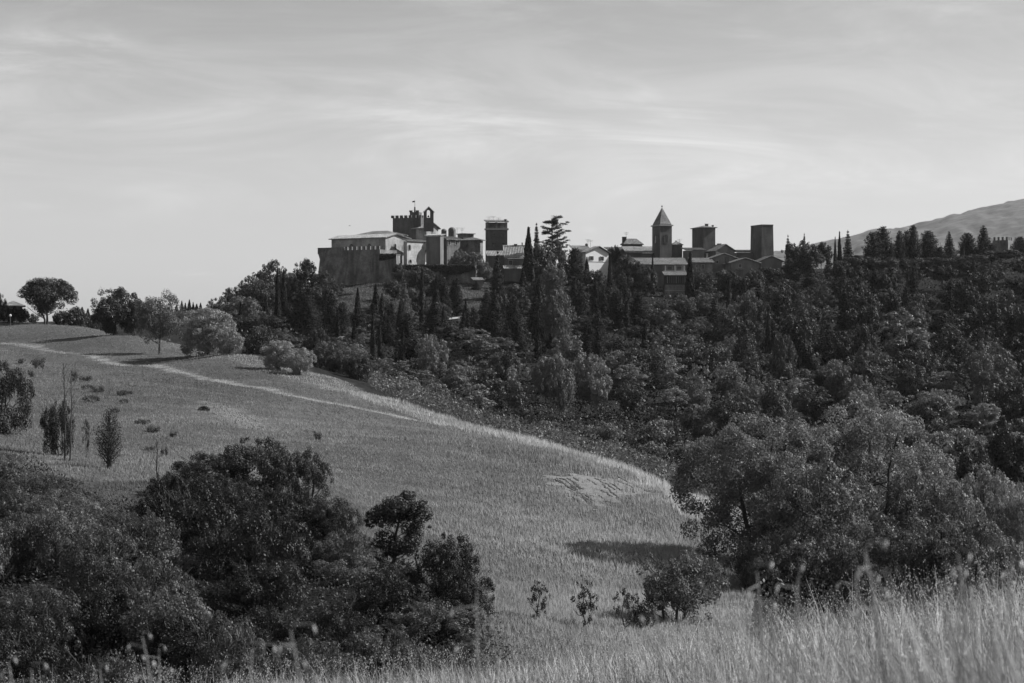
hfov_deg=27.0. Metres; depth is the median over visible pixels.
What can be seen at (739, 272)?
village house
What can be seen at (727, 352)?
leafy tree
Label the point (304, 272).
leafy tree
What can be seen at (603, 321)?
conifer
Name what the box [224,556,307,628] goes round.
shrub
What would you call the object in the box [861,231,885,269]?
shaggy cypress
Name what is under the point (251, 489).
shrub
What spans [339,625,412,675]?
shrub
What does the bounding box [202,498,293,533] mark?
shrub
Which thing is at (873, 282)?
conifer
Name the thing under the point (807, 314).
leafy tree
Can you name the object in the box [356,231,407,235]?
hall back range
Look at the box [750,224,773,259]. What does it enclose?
tall tower
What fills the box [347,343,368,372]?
leafy tree
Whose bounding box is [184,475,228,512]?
shrub
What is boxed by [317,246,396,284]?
bastion
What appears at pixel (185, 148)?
sky
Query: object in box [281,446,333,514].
leafy tree
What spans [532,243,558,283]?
leafy tree
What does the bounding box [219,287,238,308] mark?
leafy tree
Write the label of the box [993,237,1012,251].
battlemented tower
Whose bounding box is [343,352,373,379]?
bush
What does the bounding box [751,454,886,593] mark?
leafy tree
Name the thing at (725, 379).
leafy tree
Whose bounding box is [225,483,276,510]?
shrub
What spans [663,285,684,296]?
stone terrace
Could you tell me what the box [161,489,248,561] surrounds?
shrub
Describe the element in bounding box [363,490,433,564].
leafy tree
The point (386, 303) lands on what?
leafy tree
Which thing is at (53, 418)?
bush
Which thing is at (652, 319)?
leafy tree
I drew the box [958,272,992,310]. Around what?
leafy tree
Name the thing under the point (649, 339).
conifer
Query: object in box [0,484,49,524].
shrub
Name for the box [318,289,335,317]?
shaggy cypress
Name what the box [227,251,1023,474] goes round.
undergrowth
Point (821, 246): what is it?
pine tree
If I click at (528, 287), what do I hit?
pine tree
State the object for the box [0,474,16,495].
shrub
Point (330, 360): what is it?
bush
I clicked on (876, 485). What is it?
bush
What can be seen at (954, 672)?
grass seed heads
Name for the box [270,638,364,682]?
shrub
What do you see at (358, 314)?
shaggy cypress
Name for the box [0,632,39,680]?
shrub
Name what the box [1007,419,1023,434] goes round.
bush
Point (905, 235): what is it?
shaggy cypress
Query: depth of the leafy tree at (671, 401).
362.79 m
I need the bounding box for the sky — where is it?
[0,0,1023,321]
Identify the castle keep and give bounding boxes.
[391,215,425,261]
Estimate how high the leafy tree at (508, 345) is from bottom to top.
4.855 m
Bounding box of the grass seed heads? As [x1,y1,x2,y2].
[5,542,1023,682]
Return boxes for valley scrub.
[368,369,721,494]
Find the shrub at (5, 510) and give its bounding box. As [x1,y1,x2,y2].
[0,498,30,522]
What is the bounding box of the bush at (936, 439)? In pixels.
[921,431,955,453]
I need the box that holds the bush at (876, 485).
[862,476,892,499]
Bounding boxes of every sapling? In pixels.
[81,419,90,457]
[527,580,550,618]
[570,578,598,626]
[612,587,634,630]
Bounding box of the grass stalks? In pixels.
[2,539,1023,682]
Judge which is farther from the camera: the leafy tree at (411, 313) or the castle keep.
the castle keep
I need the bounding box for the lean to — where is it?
[503,265,521,281]
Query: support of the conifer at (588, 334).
on the ground at (42, 334)
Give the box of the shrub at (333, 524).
[290,513,355,530]
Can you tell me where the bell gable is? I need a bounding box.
[423,207,434,231]
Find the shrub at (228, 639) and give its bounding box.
[189,613,273,682]
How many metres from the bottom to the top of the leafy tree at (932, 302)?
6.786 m
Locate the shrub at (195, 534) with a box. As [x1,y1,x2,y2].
[158,524,202,561]
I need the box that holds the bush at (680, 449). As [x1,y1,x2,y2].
[668,439,708,456]
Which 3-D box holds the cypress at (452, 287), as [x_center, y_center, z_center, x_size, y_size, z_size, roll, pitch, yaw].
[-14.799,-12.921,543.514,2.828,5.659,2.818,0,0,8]
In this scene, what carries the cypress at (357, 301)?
on the ground at (42, 334)
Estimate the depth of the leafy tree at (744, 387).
366.40 m
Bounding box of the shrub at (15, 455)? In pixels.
[0,451,27,478]
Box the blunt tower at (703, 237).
[690,224,716,257]
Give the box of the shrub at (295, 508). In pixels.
[272,502,303,517]
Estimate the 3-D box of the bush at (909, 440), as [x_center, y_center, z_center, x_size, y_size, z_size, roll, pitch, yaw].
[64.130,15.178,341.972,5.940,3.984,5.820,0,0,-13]
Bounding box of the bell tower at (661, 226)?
[651,206,672,257]
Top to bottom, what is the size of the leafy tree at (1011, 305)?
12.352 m
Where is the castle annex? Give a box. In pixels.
[402,239,425,264]
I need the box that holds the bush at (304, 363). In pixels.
[285,347,316,374]
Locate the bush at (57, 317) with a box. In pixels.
[52,310,68,324]
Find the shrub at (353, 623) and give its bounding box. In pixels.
[302,597,375,657]
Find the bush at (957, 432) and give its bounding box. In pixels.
[943,425,987,447]
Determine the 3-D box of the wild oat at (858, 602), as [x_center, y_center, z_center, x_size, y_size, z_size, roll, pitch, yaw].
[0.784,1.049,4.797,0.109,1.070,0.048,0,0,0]
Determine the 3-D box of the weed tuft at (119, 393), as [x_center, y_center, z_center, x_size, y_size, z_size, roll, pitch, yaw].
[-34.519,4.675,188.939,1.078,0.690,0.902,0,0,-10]
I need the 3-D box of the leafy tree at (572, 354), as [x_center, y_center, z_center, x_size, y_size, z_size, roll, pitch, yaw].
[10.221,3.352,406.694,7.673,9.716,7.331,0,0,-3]
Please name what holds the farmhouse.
on the ground at (42, 334)
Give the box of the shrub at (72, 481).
[14,475,83,491]
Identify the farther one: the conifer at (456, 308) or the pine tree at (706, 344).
the conifer at (456, 308)
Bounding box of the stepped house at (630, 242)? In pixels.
[620,233,643,245]
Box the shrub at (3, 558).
[0,527,13,584]
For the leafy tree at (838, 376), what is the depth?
380.50 m
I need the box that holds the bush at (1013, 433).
[1002,431,1023,447]
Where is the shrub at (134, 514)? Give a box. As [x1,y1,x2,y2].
[107,507,183,528]
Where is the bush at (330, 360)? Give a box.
[309,340,361,372]
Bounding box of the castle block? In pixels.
[424,234,445,264]
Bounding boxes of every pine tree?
[235,285,270,298]
[247,315,289,329]
[286,334,309,350]
[307,284,333,317]
[330,337,353,346]
[346,312,380,322]
[392,336,437,357]
[401,303,420,313]
[433,325,458,342]
[488,292,511,317]
[509,298,534,317]
[521,282,544,292]
[541,323,582,333]
[570,315,581,323]
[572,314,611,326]
[598,286,634,304]
[608,245,621,276]
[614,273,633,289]
[617,325,650,344]
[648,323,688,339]
[699,340,730,352]
[730,276,761,289]
[751,267,785,285]
[781,240,814,268]
[793,247,824,272]
[814,241,833,273]
[838,256,868,273]
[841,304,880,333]
[844,265,870,280]
[869,257,908,271]
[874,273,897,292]
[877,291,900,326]
[892,339,919,367]
[920,257,958,267]
[925,265,957,290]
[932,289,962,304]
[941,279,966,290]
[960,254,992,262]
[971,269,994,300]
[978,249,1022,263]
[1008,259,1023,273]
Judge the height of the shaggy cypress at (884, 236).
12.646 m
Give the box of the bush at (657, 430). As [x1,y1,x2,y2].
[639,416,678,445]
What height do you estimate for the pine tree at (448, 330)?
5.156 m
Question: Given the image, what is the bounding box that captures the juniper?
[165,475,191,517]
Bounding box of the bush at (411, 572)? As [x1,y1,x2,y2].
[380,562,426,603]
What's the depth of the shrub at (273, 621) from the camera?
84.32 m
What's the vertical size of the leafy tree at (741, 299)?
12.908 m
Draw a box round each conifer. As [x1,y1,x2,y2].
[276,303,298,330]
[287,277,298,303]
[290,281,304,322]
[294,305,318,338]
[297,279,323,328]
[320,289,336,329]
[363,303,381,328]
[375,314,396,343]
[381,302,396,329]
[392,313,418,342]
[393,321,417,358]
[396,280,412,321]
[420,303,441,328]
[421,301,444,335]
[425,280,434,294]
[432,272,446,301]
[439,283,452,310]
[448,274,463,314]
[450,314,474,357]
[461,307,475,366]
[469,306,479,327]
[473,315,497,339]
[479,291,506,338]
[488,251,505,296]
[498,296,530,341]
[510,320,527,348]
[524,295,543,332]
[533,223,540,268]
[543,319,559,350]
[566,274,578,310]
[572,286,592,327]
[579,321,604,353]
[583,338,595,370]
[588,281,601,312]
[591,309,609,341]
[591,312,609,344]
[592,324,605,362]
[605,338,629,372]
[618,279,632,320]
[629,277,645,295]
[648,327,655,351]
[679,307,698,323]
[695,281,702,295]
[705,296,723,330]
[734,284,747,303]
[755,283,772,321]
[764,281,771,308]
[783,236,792,276]
[790,280,802,302]
[792,350,817,377]
[800,267,818,286]
[801,233,807,275]
[812,314,825,352]
[818,319,833,367]
[823,247,831,277]
[832,266,848,280]
[832,290,852,332]
[842,230,853,260]
[868,264,880,292]
[885,266,902,304]
[886,242,896,269]
[898,283,917,337]
[908,263,918,296]
[941,282,960,319]
[943,231,956,258]
[973,225,991,254]
[1020,286,1023,306]
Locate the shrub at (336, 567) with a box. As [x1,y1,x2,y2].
[306,552,379,585]
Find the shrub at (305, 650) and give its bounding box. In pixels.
[257,634,357,682]
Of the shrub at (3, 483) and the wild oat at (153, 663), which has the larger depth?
the shrub at (3, 483)
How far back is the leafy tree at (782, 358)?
388.30 m
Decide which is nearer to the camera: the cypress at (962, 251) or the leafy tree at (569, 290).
the leafy tree at (569, 290)
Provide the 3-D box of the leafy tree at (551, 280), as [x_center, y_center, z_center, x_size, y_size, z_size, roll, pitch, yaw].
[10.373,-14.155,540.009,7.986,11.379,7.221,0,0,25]
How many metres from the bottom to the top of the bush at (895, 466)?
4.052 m
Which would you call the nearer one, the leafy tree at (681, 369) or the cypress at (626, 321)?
the leafy tree at (681, 369)
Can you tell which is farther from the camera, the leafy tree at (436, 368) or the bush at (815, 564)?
the leafy tree at (436, 368)
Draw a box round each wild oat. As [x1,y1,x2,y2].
[0,656,17,682]
[10,662,48,682]
[92,666,107,682]
[127,632,154,682]
[141,645,172,682]
[221,642,275,682]
[278,623,315,682]
[449,587,499,682]
[640,601,689,682]
[748,562,777,682]
[770,564,824,682]
[835,569,884,682]
[854,539,909,682]
[866,587,890,682]
[946,547,995,682]
[948,569,981,679]
[992,558,1023,682]
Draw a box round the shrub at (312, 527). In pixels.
[276,503,346,546]
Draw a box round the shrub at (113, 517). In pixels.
[91,510,141,533]
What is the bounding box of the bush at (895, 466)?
[881,459,915,473]
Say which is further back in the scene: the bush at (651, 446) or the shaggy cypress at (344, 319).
the shaggy cypress at (344, 319)
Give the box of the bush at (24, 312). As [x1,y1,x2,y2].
[15,307,29,322]
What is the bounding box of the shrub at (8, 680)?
[0,669,14,682]
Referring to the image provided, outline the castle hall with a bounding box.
[328,233,411,279]
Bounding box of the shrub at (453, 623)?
[382,596,478,651]
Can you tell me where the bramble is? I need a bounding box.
[0,448,511,682]
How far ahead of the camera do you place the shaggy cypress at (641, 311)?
504.06 m
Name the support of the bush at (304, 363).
on the ground at (42, 334)
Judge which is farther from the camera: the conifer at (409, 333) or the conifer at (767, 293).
the conifer at (767, 293)
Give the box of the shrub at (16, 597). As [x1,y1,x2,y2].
[0,584,70,634]
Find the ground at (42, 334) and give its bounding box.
[0,252,1023,682]
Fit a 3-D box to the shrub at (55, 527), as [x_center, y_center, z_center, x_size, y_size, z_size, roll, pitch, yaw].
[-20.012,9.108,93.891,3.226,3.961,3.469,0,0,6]
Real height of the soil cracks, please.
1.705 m
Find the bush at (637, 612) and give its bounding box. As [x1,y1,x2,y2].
[629,602,655,629]
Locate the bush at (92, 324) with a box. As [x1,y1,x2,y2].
[86,318,101,329]
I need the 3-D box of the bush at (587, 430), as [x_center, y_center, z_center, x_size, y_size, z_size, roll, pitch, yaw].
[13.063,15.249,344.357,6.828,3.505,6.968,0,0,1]
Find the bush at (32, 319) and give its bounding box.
[24,313,38,323]
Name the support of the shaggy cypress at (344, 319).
on the ground at (42, 334)
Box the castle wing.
[444,236,462,263]
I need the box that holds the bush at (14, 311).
[3,305,22,322]
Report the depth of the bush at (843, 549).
117.14 m
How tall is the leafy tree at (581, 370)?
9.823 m
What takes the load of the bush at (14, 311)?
on the ground at (42, 334)
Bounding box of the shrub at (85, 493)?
[34,486,107,516]
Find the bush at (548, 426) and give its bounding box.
[531,418,562,437]
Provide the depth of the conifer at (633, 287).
567.06 m
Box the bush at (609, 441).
[597,439,625,452]
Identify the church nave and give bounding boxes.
[621,246,653,257]
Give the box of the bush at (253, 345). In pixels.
[241,328,281,356]
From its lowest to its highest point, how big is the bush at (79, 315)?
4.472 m
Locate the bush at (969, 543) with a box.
[923,513,1023,613]
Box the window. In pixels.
[664,234,667,242]
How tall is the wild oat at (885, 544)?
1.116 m
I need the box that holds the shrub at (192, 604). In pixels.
[118,580,226,666]
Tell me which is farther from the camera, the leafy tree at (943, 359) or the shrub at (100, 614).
the leafy tree at (943, 359)
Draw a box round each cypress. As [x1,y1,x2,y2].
[93,406,122,468]
[187,299,191,310]
[238,301,243,333]
[263,293,268,318]
[274,268,280,324]
[280,269,287,316]
[294,295,322,328]
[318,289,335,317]
[330,302,352,335]
[335,316,340,338]
[351,307,369,333]
[351,320,357,343]
[353,288,360,311]
[369,311,375,360]
[371,283,379,313]
[377,321,382,358]
[379,293,385,322]
[395,304,402,335]
[398,345,404,365]
[400,327,405,358]
[411,274,417,301]
[418,268,426,322]
[432,274,439,305]
[441,307,445,326]
[449,280,456,299]
[519,267,526,292]
[522,227,535,286]
[533,278,545,310]
[534,328,541,362]
[563,248,587,289]
[584,257,589,286]
[602,290,632,330]
[606,253,612,289]
[622,301,629,331]
[629,292,651,327]
[640,321,648,350]
[650,254,654,296]
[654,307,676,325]
[684,252,694,306]
[726,274,732,312]
[765,306,771,356]
[795,335,801,370]
[833,237,836,269]
[837,231,841,265]
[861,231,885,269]
[875,226,894,259]
[892,230,908,259]
[902,231,909,260]
[904,225,922,260]
[917,231,941,258]
[933,247,945,263]
[955,233,977,255]
[960,243,965,255]
[985,243,999,261]
[1007,236,1023,254]
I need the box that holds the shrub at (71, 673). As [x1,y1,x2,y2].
[41,662,117,682]
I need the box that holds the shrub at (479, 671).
[432,667,496,677]
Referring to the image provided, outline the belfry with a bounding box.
[672,239,682,257]
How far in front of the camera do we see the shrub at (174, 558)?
92.75 m
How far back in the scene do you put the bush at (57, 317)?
337.59 m
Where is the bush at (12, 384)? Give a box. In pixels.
[0,359,35,434]
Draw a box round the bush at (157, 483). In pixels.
[143,474,171,503]
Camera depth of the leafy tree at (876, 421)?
129.72 m
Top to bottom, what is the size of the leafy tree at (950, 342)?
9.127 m
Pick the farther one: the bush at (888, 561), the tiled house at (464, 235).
the tiled house at (464, 235)
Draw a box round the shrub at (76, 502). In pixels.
[12,488,105,529]
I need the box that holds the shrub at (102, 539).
[76,522,129,565]
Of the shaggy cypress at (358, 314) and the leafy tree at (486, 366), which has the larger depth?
the shaggy cypress at (358, 314)
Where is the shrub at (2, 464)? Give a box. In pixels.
[0,458,19,480]
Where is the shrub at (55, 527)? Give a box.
[23,504,97,577]
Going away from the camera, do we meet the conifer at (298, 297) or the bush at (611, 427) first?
the bush at (611, 427)
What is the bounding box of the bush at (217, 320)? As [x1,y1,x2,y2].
[173,307,237,356]
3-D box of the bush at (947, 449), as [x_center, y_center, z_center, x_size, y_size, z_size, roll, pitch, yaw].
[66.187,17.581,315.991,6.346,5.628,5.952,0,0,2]
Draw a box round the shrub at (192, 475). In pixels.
[160,469,234,494]
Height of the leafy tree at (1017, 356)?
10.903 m
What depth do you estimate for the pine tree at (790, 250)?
598.37 m
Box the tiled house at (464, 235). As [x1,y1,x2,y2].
[456,233,475,254]
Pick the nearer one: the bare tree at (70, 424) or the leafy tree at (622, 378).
the bare tree at (70, 424)
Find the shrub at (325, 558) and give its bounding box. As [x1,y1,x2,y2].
[305,549,351,571]
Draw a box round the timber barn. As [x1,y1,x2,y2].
[662,271,686,286]
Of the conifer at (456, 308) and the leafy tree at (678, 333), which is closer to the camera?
the leafy tree at (678, 333)
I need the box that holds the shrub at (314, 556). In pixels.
[256,545,320,571]
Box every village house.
[485,250,504,276]
[502,243,524,264]
[569,239,592,271]
[604,247,624,274]
[681,247,705,276]
[692,258,713,280]
[706,243,736,256]
[706,253,737,285]
[723,257,760,277]
[725,269,744,290]
[735,250,752,259]
[755,255,782,284]
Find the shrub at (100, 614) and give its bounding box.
[50,581,130,653]
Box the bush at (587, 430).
[572,426,610,442]
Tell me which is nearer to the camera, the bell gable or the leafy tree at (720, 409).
the leafy tree at (720, 409)
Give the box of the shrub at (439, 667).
[411,653,485,682]
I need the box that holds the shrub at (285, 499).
[243,485,310,536]
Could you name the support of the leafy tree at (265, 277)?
on the ground at (42, 334)
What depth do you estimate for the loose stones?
175.33 m
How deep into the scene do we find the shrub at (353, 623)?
84.01 m
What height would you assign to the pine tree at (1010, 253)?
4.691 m
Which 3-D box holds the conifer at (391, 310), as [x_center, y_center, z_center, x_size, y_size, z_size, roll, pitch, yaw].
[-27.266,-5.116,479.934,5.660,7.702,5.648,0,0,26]
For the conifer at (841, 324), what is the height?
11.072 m
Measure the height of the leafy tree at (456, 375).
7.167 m
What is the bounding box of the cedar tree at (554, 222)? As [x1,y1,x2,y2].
[533,215,570,262]
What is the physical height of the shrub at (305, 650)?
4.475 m
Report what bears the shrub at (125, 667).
on the ground at (42, 334)
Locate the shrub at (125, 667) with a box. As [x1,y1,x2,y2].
[66,648,157,682]
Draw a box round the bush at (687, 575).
[631,547,729,627]
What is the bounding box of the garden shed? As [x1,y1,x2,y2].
[471,277,483,286]
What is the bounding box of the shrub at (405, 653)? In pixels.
[373,641,453,682]
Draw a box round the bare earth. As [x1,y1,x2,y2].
[537,473,655,509]
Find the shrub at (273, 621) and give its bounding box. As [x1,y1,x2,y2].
[233,605,307,654]
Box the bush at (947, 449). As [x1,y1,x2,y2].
[940,443,979,463]
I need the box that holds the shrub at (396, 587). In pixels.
[347,567,415,624]
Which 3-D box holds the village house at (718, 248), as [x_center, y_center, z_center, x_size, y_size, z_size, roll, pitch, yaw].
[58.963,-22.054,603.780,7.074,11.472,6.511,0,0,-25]
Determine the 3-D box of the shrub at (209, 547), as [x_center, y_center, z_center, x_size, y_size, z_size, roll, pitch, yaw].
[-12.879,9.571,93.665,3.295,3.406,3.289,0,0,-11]
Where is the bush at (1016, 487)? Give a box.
[990,478,1023,500]
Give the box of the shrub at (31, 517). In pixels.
[12,513,63,554]
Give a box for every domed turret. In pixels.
[441,229,446,239]
[448,227,455,239]
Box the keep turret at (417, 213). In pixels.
[409,201,421,217]
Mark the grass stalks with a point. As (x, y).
(707, 636)
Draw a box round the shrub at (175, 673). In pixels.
[114,660,186,682]
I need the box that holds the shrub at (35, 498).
[6,492,56,507]
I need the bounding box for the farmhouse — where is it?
[5,301,25,321]
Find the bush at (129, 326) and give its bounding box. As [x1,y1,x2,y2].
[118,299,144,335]
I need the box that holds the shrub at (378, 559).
[336,540,385,568]
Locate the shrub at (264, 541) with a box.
[212,521,299,567]
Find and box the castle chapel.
[411,223,440,249]
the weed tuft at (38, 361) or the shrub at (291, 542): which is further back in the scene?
the weed tuft at (38, 361)
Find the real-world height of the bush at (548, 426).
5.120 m
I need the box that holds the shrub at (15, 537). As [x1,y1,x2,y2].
[0,511,54,579]
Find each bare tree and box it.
[61,363,76,460]
[151,439,159,479]
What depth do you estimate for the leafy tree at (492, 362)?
390.45 m
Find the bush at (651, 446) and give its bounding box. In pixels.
[635,441,670,457]
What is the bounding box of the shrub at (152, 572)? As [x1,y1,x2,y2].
[114,547,196,639]
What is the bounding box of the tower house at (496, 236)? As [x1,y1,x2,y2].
[484,216,508,269]
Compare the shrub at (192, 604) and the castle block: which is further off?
the castle block
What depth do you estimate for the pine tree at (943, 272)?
562.77 m
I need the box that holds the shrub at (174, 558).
[121,540,212,581]
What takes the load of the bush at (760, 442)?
on the ground at (42, 334)
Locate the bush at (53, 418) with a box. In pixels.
[39,398,75,455]
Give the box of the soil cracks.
[554,477,631,507]
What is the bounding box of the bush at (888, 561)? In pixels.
[855,515,946,611]
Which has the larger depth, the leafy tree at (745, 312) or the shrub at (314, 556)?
the leafy tree at (745, 312)
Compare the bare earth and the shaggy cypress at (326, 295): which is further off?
the shaggy cypress at (326, 295)
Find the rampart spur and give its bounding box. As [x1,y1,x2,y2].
[379,253,399,282]
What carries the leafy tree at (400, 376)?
on the ground at (42, 334)
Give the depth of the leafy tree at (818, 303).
525.19 m
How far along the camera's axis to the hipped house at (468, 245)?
595.10 m
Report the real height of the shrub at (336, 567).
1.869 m
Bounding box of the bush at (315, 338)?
[302,326,332,369]
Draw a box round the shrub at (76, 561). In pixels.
[50,521,138,608]
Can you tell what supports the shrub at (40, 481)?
on the ground at (42, 334)
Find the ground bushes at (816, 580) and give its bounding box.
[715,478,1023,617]
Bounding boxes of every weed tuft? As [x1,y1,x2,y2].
[15,358,25,363]
[27,368,34,377]
[30,358,46,365]
[34,362,44,368]
[70,369,78,376]
[71,375,83,380]
[82,376,91,380]
[82,384,93,388]
[82,395,99,401]
[91,386,104,391]
[110,407,120,413]
[116,390,126,395]
[134,419,149,423]
[143,446,154,450]
[146,426,160,432]
[160,447,167,454]
[313,430,321,439]
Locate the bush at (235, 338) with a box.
[212,327,244,354]
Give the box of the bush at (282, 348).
[258,340,299,370]
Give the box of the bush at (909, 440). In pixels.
[899,424,928,444]
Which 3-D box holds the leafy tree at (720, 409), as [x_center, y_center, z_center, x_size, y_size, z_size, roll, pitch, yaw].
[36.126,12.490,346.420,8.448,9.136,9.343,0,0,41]
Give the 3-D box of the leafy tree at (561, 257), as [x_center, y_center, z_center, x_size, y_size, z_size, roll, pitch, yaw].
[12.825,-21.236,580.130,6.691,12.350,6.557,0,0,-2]
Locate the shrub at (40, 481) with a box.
[2,473,68,498]
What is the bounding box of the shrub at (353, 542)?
[312,529,379,580]
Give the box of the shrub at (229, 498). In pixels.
[194,475,255,533]
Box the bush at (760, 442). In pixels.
[740,437,766,459]
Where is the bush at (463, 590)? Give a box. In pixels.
[428,563,495,634]
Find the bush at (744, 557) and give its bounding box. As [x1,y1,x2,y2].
[719,546,768,587]
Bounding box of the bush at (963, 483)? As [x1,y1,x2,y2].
[949,477,987,499]
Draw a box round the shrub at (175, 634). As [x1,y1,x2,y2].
[143,611,256,674]
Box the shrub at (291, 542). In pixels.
[220,505,314,598]
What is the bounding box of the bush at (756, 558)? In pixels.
[738,544,794,596]
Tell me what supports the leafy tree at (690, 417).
on the ground at (42, 334)
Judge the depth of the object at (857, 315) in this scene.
472.67 m
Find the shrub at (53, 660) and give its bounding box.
[0,623,70,682]
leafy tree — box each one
[0,293,7,320]
[16,277,78,323]
[89,286,140,334]
[133,288,187,354]
[166,450,239,485]
[206,298,226,310]
[213,436,297,498]
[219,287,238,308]
[220,295,265,325]
[227,315,263,335]
[235,312,267,324]
[237,275,264,295]
[241,284,274,322]
[251,259,286,291]
[255,324,269,336]
[257,282,274,309]
[271,328,292,340]
[275,272,299,302]
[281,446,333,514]
[283,337,302,351]
[292,258,316,290]
[306,496,364,545]
[311,270,335,287]
[322,291,340,306]
[324,281,344,296]
[340,326,369,343]
[344,339,371,357]
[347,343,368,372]
[359,376,390,387]
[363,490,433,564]
[369,358,410,376]
[377,370,402,382]
[379,296,394,313]
[382,279,403,299]
[387,375,408,388]
[391,263,408,282]
[397,287,418,305]
[397,357,432,379]
[397,376,422,394]
[403,266,435,288]
[404,310,418,326]
[405,369,435,394]
[413,532,480,606]
[414,333,448,383]
[423,302,452,320]
[423,383,452,406]
[440,364,481,396]
[444,327,499,367]
[445,359,478,381]
[447,249,470,263]
[451,382,496,412]
[454,367,509,413]
[463,251,483,266]
[470,281,480,289]
[474,261,492,282]
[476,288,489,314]
[479,361,490,376]
[480,353,522,370]
[486,337,518,354]
[486,349,514,370]
[490,349,520,394]
[500,283,526,308]
[504,364,536,421]
[522,290,545,310]
[531,355,558,403]
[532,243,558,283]
[538,263,566,299]
[540,288,576,348]
[544,351,575,421]
[547,334,585,372]
[551,242,569,277]
[554,315,572,356]
[563,280,585,294]
[570,352,609,403]
[584,269,606,293]
[589,358,612,418]
[600,279,617,290]
[602,333,618,351]
[604,350,630,387]
[610,364,647,395]
[612,254,637,281]
[613,382,647,416]
[616,347,670,391]
[626,260,643,284]
[635,265,657,295]
[644,329,679,372]
[646,355,688,382]
[648,309,682,325]
[649,301,670,310]
[655,309,680,328]
[655,365,681,391]
[656,388,689,417]
[660,329,703,361]
[664,375,714,403]
[668,410,842,560]
[670,335,702,371]
[671,294,696,316]
[678,321,712,340]
[678,344,728,382]
[679,319,713,331]
[679,403,717,439]
[685,361,712,415]
[691,323,719,343]
[693,267,703,284]
[694,285,721,305]
[694,293,717,315]
[695,271,717,291]
[706,391,761,439]
[710,361,756,400]
[712,269,731,295]
[712,309,745,354]
[718,307,728,328]
[719,334,737,371]
[722,270,739,291]
[724,304,739,334]
[728,290,763,317]
[729,375,765,409]
[730,335,763,369]
[735,293,760,326]
[736,319,765,360]
[736,356,770,394]
[745,268,765,295]
[749,286,778,298]
[750,299,776,352]
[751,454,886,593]
[755,380,792,429]
[758,353,777,376]
[762,331,779,352]
[764,282,795,319]
[765,388,959,596]
[769,333,798,394]
[773,278,792,291]
[775,377,803,416]
[777,304,820,348]
[779,258,804,281]
[779,315,816,367]
[783,377,814,403]
[788,295,826,319]
[792,368,823,386]
[794,291,816,317]
[794,309,809,322]
[795,385,830,420]
[805,284,833,304]
[807,271,829,290]
[808,317,829,331]
[811,285,835,317]
[814,363,851,387]
[817,359,856,402]
[823,330,854,366]
[825,260,851,276]
[828,277,856,299]
[837,283,866,314]
[837,374,877,408]
[839,390,882,429]
[844,285,883,333]
[846,275,872,293]
[847,323,869,354]
[848,350,896,395]
[850,256,877,271]
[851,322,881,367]
[854,343,879,382]
[867,305,883,337]
[873,391,906,415]
[877,288,900,313]
[878,267,905,279]
[878,321,902,342]
[879,267,903,288]
[880,307,936,362]
[884,465,986,595]
[888,360,928,403]
[892,348,925,372]
[895,392,958,436]
[899,259,929,271]
[900,300,931,337]
[904,265,923,287]
[908,292,936,315]
[910,292,929,326]
[910,388,965,420]
[911,351,944,391]
[923,371,963,398]
[928,313,969,339]
[928,361,969,388]
[929,331,969,365]
[929,349,956,371]
[936,324,966,355]
[945,256,967,265]
[945,436,990,484]
[947,463,1020,591]
[953,280,979,324]
[953,312,975,338]
[955,260,980,273]
[956,339,978,370]
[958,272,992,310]
[959,341,1017,403]
[963,403,1003,433]
[966,353,1000,407]
[967,325,1004,355]
[969,297,1006,341]
[975,330,991,353]
[978,262,1010,274]
[984,416,1023,483]
[986,261,1005,288]
[987,376,1023,423]
[987,468,1000,523]
[987,481,1023,597]
[998,290,1020,328]
[998,308,1023,357]
[998,324,1023,349]
[999,292,1019,312]
[1003,277,1023,298]
[1007,333,1023,378]
[1008,360,1023,397]
[1013,308,1023,358]
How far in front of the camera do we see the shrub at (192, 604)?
82.33 m
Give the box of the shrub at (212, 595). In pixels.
[160,579,241,617]
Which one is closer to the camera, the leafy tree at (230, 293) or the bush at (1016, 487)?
the bush at (1016, 487)
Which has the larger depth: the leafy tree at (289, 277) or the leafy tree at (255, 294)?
the leafy tree at (289, 277)
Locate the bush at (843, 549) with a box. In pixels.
[805,522,896,597]
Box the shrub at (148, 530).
[108,510,181,580]
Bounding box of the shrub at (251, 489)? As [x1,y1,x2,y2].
[200,481,273,525]
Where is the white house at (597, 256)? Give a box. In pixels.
[580,246,610,278]
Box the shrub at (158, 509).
[134,484,196,537]
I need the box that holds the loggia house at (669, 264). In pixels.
[627,258,687,286]
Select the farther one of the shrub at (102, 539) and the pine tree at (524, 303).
the pine tree at (524, 303)
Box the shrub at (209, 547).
[182,522,253,582]
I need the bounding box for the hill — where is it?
[774,199,1023,270]
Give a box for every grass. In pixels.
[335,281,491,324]
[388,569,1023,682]
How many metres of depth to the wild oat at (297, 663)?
3.91 m
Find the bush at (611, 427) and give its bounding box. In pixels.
[598,422,625,443]
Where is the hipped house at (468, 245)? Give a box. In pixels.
[460,238,485,261]
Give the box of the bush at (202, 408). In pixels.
[198,406,209,410]
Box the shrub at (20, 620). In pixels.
[0,581,88,664]
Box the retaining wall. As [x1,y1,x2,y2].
[402,264,475,283]
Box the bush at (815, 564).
[755,527,835,597]
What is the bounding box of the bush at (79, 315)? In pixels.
[63,306,89,326]
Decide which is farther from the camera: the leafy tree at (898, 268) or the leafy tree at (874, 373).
the leafy tree at (898, 268)
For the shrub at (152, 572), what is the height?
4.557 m
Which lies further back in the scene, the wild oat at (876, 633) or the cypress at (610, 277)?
the cypress at (610, 277)
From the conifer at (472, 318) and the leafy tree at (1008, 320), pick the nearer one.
the leafy tree at (1008, 320)

